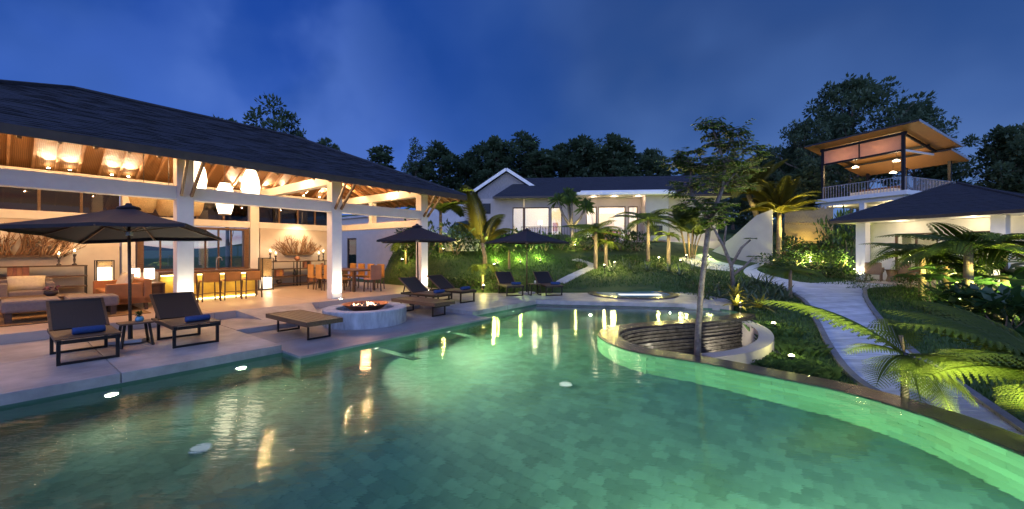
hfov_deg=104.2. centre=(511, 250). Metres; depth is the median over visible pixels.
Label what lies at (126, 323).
side table
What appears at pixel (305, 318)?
slatted bench
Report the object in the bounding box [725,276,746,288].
agave
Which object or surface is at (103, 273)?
floor lantern
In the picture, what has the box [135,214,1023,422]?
ground
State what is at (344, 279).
dining chair
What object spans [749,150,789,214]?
wood tree
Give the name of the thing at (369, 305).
fire bowl
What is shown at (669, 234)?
tree fern
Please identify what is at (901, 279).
shrub
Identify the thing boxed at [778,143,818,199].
wood tree
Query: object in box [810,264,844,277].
shrub
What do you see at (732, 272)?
frangipani
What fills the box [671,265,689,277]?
spiky plant
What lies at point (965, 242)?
tree fern
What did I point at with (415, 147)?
thin tree
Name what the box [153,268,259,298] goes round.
bar counter
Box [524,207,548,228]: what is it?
window
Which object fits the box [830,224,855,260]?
shrub
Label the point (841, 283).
garden path
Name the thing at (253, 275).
bar stool
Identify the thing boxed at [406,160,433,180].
tree
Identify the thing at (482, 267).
young palm
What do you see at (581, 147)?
wood tree
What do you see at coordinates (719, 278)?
shrub
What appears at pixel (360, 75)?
sky
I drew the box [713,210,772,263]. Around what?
white wall
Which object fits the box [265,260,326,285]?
console shelf
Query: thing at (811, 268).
shrub
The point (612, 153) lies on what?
wood tree
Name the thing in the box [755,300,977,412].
tree fern
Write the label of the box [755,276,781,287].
agave
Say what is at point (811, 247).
shrub
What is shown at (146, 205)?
pendant lamp
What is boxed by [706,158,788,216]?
coconut palm
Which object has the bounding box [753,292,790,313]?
agave
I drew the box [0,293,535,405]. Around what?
pool deck
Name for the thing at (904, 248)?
tree fern
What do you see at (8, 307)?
ottoman
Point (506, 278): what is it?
sun lounger
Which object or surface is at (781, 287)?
agave
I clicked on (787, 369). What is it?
grass clump
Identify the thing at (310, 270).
dining chair
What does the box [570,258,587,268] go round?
shrub
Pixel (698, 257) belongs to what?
lawn path
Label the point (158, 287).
sofa console
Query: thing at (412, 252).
shrub
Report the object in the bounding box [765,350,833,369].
grass clump
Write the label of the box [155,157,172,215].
pendant lamp
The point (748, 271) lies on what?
garden path
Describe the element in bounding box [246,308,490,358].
sunken deck
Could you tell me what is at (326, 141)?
tree
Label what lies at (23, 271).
books
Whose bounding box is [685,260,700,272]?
spiky plant
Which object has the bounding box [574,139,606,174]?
wood tree
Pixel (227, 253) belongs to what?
tree
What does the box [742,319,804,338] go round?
grass clump
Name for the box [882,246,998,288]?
tree fern
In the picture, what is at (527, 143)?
wood tree
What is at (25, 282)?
cushion
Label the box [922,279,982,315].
shrub
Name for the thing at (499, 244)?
shrub
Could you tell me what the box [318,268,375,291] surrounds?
dining table
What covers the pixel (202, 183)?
pendant lamp
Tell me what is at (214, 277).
bar stool
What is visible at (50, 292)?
flower bowl
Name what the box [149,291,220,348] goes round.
sun lounger
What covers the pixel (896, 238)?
door
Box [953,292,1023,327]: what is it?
heliconia
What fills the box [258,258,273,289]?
floor lantern
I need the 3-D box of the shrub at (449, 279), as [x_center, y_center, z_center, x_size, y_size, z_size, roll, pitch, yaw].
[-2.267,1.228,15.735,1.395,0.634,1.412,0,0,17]
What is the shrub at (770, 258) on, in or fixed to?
on the ground at (151, 259)
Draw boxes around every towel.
[72,325,105,334]
[184,314,210,321]
[433,289,444,293]
[460,286,469,289]
[511,282,520,284]
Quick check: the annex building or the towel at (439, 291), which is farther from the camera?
the annex building
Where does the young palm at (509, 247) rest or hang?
on the ground at (151, 259)
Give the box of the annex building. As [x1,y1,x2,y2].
[342,215,414,278]
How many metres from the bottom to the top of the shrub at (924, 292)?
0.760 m
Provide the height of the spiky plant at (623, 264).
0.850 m
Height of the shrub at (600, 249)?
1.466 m
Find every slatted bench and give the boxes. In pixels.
[266,310,342,339]
[391,296,454,316]
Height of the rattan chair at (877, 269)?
0.840 m
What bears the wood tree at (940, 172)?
on the ground at (151, 259)
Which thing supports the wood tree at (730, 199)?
on the ground at (151, 259)
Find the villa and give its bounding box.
[428,168,737,248]
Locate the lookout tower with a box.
[804,119,970,237]
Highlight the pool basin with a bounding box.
[0,304,1022,454]
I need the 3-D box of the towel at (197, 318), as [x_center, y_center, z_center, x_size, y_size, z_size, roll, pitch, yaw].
[-5.470,1.170,6.933,0.153,0.106,0.340,0,0,37]
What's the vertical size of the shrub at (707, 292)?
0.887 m
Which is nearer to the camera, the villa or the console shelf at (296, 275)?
the console shelf at (296, 275)
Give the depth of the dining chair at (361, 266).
15.84 m
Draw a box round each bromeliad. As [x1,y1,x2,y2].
[720,282,750,299]
[723,293,753,310]
[741,294,777,313]
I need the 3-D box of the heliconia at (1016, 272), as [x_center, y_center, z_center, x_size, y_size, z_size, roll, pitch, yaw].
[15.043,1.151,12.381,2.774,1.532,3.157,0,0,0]
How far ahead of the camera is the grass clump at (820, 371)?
6.89 m
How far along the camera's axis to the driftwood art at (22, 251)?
11.13 m
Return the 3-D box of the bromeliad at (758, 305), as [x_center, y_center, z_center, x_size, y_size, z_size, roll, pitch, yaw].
[7.110,1.514,11.559,1.080,0.587,0.830,0,0,35]
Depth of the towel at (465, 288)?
12.48 m
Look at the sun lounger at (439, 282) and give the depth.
12.93 m
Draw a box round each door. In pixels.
[347,238,355,267]
[895,233,937,281]
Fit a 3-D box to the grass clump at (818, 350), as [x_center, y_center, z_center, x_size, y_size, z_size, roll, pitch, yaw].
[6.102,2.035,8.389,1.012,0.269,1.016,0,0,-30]
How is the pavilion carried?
on the ground at (151, 259)
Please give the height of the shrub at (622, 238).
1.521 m
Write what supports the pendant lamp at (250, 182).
hanging from the pavilion
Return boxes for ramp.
[236,303,317,319]
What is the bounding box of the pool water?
[0,305,1023,508]
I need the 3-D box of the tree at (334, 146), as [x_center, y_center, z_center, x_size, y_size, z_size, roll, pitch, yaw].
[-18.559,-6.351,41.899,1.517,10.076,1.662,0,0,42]
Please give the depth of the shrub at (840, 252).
21.54 m
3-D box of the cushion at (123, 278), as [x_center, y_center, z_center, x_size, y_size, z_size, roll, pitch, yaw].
[-9.582,0.753,9.870,0.460,0.420,0.150,0,-20,20]
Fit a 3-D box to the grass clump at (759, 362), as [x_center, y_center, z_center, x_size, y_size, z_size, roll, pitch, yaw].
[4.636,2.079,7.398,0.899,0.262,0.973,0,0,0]
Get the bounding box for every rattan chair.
[865,262,883,280]
[897,263,918,282]
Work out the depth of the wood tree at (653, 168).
48.49 m
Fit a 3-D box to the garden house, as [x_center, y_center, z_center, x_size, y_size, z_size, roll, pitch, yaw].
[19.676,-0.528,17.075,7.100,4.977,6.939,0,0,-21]
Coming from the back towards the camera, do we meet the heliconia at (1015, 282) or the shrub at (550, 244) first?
the shrub at (550, 244)
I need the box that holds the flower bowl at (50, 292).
[42,285,58,295]
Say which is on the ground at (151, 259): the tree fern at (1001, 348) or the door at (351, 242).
the tree fern at (1001, 348)
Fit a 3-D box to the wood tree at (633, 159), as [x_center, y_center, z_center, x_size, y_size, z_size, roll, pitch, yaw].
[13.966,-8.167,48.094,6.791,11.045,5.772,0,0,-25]
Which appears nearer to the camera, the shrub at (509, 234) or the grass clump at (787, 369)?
the grass clump at (787, 369)
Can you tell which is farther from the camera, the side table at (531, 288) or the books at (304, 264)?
the books at (304, 264)
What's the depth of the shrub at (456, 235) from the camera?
18.40 m
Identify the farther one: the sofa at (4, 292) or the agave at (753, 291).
the agave at (753, 291)
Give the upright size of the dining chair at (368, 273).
0.931 m
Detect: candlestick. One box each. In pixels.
[56,253,61,264]
[72,249,76,264]
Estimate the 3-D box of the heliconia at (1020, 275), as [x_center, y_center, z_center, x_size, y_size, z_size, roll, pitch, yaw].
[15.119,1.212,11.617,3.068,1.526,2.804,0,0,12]
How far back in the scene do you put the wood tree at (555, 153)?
49.80 m
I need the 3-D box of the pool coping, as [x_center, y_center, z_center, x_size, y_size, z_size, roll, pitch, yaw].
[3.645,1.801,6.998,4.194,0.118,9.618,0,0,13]
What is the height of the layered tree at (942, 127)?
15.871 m
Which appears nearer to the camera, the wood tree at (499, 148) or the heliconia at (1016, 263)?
the heliconia at (1016, 263)
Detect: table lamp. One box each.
[131,268,139,276]
[144,268,154,281]
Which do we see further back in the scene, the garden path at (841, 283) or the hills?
the hills
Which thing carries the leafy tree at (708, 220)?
on the ground at (151, 259)
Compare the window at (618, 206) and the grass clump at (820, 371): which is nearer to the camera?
the grass clump at (820, 371)
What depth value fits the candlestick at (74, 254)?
11.62 m
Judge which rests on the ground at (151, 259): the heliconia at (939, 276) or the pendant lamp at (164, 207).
the heliconia at (939, 276)
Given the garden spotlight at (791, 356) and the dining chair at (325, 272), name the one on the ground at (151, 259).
the garden spotlight at (791, 356)
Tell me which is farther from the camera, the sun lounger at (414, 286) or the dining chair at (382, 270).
the dining chair at (382, 270)
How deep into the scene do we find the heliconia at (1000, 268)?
12.72 m
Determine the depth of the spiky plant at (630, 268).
18.52 m
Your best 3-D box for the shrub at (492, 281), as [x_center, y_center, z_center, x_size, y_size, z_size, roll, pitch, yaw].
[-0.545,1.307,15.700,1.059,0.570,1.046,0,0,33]
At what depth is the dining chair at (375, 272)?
13.97 m
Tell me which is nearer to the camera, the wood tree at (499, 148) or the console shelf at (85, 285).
the console shelf at (85, 285)
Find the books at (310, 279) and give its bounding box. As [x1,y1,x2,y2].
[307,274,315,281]
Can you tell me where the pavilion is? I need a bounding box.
[0,79,466,344]
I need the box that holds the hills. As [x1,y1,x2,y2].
[135,245,172,250]
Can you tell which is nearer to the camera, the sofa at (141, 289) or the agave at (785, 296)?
the sofa at (141, 289)
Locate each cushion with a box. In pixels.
[6,275,45,290]
[117,273,134,283]
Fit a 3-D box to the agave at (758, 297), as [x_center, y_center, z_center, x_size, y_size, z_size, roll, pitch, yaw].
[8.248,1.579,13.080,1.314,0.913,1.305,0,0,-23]
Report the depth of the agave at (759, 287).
14.78 m
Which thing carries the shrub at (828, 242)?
on the ground at (151, 259)
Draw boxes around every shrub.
[394,218,429,259]
[394,220,443,260]
[432,218,475,256]
[443,275,473,287]
[444,221,485,250]
[458,224,502,254]
[461,274,486,287]
[485,267,502,278]
[486,230,520,251]
[487,278,504,290]
[502,227,525,251]
[518,229,543,250]
[532,230,561,250]
[544,232,574,250]
[568,232,601,251]
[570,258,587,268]
[583,233,620,250]
[602,229,636,251]
[615,229,656,251]
[620,254,642,264]
[646,256,669,268]
[679,273,699,288]
[689,278,717,299]
[707,269,729,291]
[752,252,790,267]
[767,248,819,265]
[767,259,789,268]
[770,260,812,269]
[773,231,805,254]
[782,240,828,257]
[794,262,826,274]
[797,249,847,268]
[800,238,842,255]
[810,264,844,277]
[813,205,855,257]
[814,247,855,269]
[824,263,855,278]
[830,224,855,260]
[845,270,874,282]
[890,274,928,289]
[905,285,954,304]
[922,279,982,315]
[927,282,1016,324]
[953,283,1023,335]
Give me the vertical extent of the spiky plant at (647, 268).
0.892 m
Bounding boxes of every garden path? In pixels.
[744,259,854,294]
[782,286,1023,435]
[793,281,891,288]
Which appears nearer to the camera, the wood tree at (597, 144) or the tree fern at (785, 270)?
the tree fern at (785, 270)
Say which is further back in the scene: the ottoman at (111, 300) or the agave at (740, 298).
the agave at (740, 298)
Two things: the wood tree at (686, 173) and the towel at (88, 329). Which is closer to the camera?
the towel at (88, 329)
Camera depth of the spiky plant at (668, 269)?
18.20 m
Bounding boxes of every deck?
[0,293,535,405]
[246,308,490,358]
[464,292,733,310]
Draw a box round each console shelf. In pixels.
[0,265,87,292]
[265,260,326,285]
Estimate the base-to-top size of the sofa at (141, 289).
0.740 m
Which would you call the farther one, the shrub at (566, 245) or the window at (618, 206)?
the window at (618, 206)
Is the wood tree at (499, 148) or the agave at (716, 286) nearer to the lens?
the agave at (716, 286)
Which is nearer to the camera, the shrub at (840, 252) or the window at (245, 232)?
the window at (245, 232)
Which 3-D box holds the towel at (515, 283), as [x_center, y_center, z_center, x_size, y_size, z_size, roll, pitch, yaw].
[0.145,1.170,14.378,0.340,0.106,0.153,0,0,-18]
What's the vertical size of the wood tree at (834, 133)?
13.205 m
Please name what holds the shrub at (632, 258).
on the ground at (151, 259)
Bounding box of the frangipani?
[705,207,761,287]
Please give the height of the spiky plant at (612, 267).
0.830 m
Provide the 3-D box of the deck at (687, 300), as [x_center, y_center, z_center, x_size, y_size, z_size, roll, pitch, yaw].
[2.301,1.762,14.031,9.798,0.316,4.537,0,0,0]
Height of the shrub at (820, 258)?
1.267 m
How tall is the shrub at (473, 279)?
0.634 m
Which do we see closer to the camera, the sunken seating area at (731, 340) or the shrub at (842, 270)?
the sunken seating area at (731, 340)
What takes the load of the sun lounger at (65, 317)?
on the pool deck at (30, 370)
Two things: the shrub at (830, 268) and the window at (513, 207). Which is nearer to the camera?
the shrub at (830, 268)
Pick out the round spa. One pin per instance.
(647, 295)
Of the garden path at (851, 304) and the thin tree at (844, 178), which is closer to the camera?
the garden path at (851, 304)
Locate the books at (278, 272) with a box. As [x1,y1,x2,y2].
[274,268,283,275]
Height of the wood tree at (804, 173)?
7.484 m
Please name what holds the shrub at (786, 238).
on the ground at (151, 259)
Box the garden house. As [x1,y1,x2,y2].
[829,182,1023,293]
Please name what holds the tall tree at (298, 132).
on the ground at (151, 259)
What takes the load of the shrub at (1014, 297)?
on the ground at (151, 259)
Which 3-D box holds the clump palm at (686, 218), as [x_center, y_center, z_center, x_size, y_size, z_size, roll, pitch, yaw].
[9.799,-1.047,21.739,3.361,3.142,3.088,0,0,0]
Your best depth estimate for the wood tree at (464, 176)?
51.48 m
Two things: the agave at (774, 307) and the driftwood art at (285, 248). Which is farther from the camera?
the driftwood art at (285, 248)
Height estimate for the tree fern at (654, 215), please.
2.836 m
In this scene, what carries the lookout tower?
on the ground at (151, 259)
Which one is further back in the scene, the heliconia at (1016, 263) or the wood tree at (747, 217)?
the wood tree at (747, 217)
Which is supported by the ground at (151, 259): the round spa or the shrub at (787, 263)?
the shrub at (787, 263)
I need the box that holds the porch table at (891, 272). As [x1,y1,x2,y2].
[883,269,898,281]
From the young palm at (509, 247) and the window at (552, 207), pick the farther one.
the window at (552, 207)
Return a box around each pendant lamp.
[129,154,156,212]
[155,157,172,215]
[194,161,206,188]
[194,202,203,215]
[216,183,233,214]
[241,169,259,193]
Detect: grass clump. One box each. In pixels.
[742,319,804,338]
[750,360,813,375]
[751,354,793,367]
[753,333,815,354]
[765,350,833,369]
[774,337,832,357]
[782,355,843,379]
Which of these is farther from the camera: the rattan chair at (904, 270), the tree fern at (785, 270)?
the rattan chair at (904, 270)
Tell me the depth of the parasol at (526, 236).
14.62 m
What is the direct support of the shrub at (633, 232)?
on the ground at (151, 259)
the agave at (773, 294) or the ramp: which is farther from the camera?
the agave at (773, 294)
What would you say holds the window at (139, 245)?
in the pavilion
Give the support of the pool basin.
in the ground at (151, 259)
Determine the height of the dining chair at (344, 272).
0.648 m
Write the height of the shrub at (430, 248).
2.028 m
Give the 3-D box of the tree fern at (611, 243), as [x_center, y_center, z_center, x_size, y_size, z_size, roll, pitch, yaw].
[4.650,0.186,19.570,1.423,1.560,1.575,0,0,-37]
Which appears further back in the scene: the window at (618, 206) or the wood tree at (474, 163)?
the wood tree at (474, 163)
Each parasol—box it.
[0,203,221,345]
[376,224,455,296]
[485,228,568,293]
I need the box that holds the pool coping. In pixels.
[598,313,1023,455]
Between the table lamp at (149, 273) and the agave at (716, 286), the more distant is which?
the agave at (716, 286)
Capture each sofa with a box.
[0,278,54,296]
[93,277,151,311]
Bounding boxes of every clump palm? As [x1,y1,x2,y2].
[405,188,474,252]
[659,203,723,258]
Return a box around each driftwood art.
[0,231,86,257]
[272,234,321,254]
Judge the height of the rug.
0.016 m
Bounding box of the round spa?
[588,291,679,299]
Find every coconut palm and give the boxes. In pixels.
[457,185,517,268]
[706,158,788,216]
[739,175,825,258]
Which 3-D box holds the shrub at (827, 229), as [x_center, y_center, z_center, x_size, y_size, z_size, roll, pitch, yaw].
[20.585,-1.005,25.256,2.330,4.000,2.160,0,0,-33]
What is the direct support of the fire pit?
on the sunken deck at (296, 343)
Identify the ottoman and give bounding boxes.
[0,296,60,323]
[64,293,118,313]
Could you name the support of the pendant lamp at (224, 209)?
hanging from the pavilion
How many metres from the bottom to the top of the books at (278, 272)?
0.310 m
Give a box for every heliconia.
[889,269,975,300]
[893,266,1023,300]
[905,261,982,284]
[923,263,1023,288]
[926,255,1023,286]
[937,279,1023,318]
[944,265,1023,289]
[947,258,1023,285]
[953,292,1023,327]
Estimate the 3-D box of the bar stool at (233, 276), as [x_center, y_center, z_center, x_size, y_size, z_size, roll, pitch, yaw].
[-8.352,1.021,11.826,0.478,0.822,0.469,0,0,37]
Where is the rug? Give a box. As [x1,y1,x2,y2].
[0,304,150,326]
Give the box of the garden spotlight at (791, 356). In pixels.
[788,354,794,359]
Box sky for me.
[0,0,1023,248]
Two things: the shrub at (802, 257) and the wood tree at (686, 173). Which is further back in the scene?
the wood tree at (686, 173)
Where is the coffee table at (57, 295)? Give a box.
[0,292,86,317]
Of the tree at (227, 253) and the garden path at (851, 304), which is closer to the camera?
the garden path at (851, 304)
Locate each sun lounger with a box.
[46,297,121,365]
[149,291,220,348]
[398,277,451,307]
[427,275,476,302]
[495,271,523,295]
[533,271,562,295]
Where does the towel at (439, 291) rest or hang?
on the sun lounger at (414, 286)
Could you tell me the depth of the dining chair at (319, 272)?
14.52 m
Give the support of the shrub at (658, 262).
on the ground at (151, 259)
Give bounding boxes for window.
[136,241,172,271]
[194,227,248,269]
[513,207,523,231]
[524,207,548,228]
[551,207,561,233]
[586,207,596,224]
[598,206,624,239]
[628,206,637,239]
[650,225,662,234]
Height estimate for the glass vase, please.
0.191 m
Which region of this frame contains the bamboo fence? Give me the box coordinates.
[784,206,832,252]
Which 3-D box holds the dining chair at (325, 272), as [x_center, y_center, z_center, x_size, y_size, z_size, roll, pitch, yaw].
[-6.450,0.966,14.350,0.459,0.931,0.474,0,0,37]
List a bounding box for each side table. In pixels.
[115,319,154,348]
[528,283,540,295]
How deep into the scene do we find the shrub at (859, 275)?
17.67 m
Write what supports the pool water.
in the pool basin
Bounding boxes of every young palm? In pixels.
[385,242,415,263]
[468,263,497,288]
[490,243,525,268]
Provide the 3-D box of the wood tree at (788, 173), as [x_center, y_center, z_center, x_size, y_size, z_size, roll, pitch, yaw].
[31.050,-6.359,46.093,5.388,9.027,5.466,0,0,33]
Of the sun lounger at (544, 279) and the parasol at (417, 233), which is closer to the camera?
the parasol at (417, 233)
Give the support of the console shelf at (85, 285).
on the pavilion
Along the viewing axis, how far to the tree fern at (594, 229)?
18.94 m
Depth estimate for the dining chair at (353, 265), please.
16.16 m
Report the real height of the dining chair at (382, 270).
0.931 m
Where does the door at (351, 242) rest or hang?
in the annex building
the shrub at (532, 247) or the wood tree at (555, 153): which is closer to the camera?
the shrub at (532, 247)
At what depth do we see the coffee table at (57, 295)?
8.97 m
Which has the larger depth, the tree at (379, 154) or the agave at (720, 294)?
the tree at (379, 154)
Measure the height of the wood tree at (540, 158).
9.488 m
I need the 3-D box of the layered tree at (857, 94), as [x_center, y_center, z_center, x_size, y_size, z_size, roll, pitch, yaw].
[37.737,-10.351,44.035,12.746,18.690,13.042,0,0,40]
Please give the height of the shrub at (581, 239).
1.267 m
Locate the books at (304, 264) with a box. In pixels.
[302,260,310,267]
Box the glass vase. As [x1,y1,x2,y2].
[134,310,143,321]
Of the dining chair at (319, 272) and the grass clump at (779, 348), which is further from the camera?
the dining chair at (319, 272)
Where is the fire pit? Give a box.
[322,302,405,329]
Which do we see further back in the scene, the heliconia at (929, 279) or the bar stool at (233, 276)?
the heliconia at (929, 279)
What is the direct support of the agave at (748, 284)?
on the ground at (151, 259)
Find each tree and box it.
[213,114,236,266]
[242,93,299,133]
[286,112,307,139]
[316,137,332,147]
[332,143,340,150]
[366,144,396,169]
[400,137,432,219]
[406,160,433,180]
[419,139,467,190]
[452,151,481,201]
[459,140,496,200]
[477,134,520,181]
[507,130,548,177]
[522,148,558,177]
[544,142,577,177]
[547,186,595,248]
[552,133,605,177]
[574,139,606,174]
[589,132,634,176]
[606,138,653,176]
[630,147,673,175]
[656,116,774,355]
[673,157,698,175]
[701,153,745,229]
[718,199,734,231]
[729,193,762,227]
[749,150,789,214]
[763,117,842,199]
[773,158,800,229]
[773,166,835,219]
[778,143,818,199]
[783,72,937,210]
[802,127,875,208]
[825,167,865,237]
[872,97,980,190]
[914,148,972,190]
[952,122,1023,193]
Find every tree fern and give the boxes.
[561,220,630,268]
[590,239,623,264]
[610,209,681,261]
[653,231,682,263]
[752,265,826,297]
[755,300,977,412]
[863,243,988,298]
[875,222,1023,308]
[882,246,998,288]
[883,300,1023,414]
[942,233,1023,281]
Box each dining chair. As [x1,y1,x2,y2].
[308,264,323,289]
[315,265,326,289]
[324,265,326,290]
[342,263,356,286]
[342,271,347,283]
[342,278,350,291]
[348,263,364,286]
[358,264,374,287]
[363,265,381,291]
[367,264,384,288]
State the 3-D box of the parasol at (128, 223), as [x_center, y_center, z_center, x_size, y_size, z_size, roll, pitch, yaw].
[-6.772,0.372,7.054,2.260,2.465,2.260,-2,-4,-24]
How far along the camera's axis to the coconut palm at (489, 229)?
18.25 m
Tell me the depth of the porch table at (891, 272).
17.69 m
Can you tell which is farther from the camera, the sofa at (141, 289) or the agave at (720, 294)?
the agave at (720, 294)
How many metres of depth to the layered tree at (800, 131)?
40.98 m
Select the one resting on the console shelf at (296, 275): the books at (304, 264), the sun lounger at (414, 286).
the books at (304, 264)
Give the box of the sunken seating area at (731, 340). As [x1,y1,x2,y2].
[619,316,780,363]
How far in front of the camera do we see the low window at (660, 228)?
26.56 m
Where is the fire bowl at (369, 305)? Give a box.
[342,300,388,310]
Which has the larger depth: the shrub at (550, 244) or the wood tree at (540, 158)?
the wood tree at (540, 158)
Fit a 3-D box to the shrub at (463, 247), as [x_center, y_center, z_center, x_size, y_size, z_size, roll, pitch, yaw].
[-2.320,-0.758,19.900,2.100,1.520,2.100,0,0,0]
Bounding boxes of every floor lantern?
[94,260,114,280]
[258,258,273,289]
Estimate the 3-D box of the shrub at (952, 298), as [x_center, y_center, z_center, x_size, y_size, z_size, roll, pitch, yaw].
[12.718,1.536,10.845,1.859,1.348,1.643,0,0,12]
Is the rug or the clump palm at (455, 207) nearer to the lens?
the rug
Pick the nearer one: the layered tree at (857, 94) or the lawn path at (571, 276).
the lawn path at (571, 276)
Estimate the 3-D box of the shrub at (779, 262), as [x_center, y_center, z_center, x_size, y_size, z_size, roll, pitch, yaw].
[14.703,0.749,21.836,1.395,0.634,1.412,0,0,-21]
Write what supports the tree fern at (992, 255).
on the ground at (151, 259)
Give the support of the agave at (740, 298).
on the ground at (151, 259)
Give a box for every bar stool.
[194,273,198,302]
[198,272,221,301]
[219,271,242,299]
[240,271,262,298]
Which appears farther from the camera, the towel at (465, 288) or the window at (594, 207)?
the window at (594, 207)
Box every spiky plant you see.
[600,260,624,273]
[616,257,633,269]
[622,262,642,272]
[639,260,654,272]
[660,263,683,274]
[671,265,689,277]
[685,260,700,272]
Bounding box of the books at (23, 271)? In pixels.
[7,267,28,275]
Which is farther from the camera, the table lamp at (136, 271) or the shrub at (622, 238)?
the shrub at (622, 238)
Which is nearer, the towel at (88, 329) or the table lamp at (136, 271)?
the towel at (88, 329)
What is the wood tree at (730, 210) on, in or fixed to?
on the ground at (151, 259)
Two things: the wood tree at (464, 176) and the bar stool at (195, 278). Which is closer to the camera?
the bar stool at (195, 278)
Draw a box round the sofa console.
[143,280,164,306]
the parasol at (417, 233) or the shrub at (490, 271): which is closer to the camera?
the parasol at (417, 233)
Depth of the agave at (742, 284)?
14.48 m
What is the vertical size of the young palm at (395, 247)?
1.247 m
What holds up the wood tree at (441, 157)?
on the ground at (151, 259)
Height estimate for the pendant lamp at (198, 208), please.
2.170 m
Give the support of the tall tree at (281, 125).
on the ground at (151, 259)
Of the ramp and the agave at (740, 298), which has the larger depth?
the agave at (740, 298)
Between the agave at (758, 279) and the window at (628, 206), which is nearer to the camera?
the agave at (758, 279)
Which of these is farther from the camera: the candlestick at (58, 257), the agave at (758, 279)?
the agave at (758, 279)
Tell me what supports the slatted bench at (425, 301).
on the sunken deck at (296, 343)
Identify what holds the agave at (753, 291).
on the ground at (151, 259)
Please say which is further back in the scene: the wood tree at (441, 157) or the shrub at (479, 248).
the wood tree at (441, 157)
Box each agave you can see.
[706,280,722,295]
[710,286,735,300]
[722,280,745,293]
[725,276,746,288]
[730,291,765,310]
[738,277,757,289]
[741,285,766,299]
[744,272,768,285]
[745,286,777,306]
[751,278,776,293]
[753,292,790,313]
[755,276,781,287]
[756,283,791,299]
[763,281,786,293]
[772,285,803,300]
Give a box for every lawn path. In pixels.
[556,259,593,283]
[679,254,742,270]
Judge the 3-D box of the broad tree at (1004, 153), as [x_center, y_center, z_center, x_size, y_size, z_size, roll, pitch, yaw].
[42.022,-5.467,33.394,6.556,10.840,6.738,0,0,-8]
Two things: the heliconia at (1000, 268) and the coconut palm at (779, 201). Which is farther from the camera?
the coconut palm at (779, 201)
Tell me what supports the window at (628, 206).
in the villa
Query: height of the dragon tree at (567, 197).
3.898 m
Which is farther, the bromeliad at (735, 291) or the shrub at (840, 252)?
the shrub at (840, 252)
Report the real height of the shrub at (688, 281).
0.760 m
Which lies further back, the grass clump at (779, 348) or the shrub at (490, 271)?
the shrub at (490, 271)
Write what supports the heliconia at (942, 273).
on the ground at (151, 259)

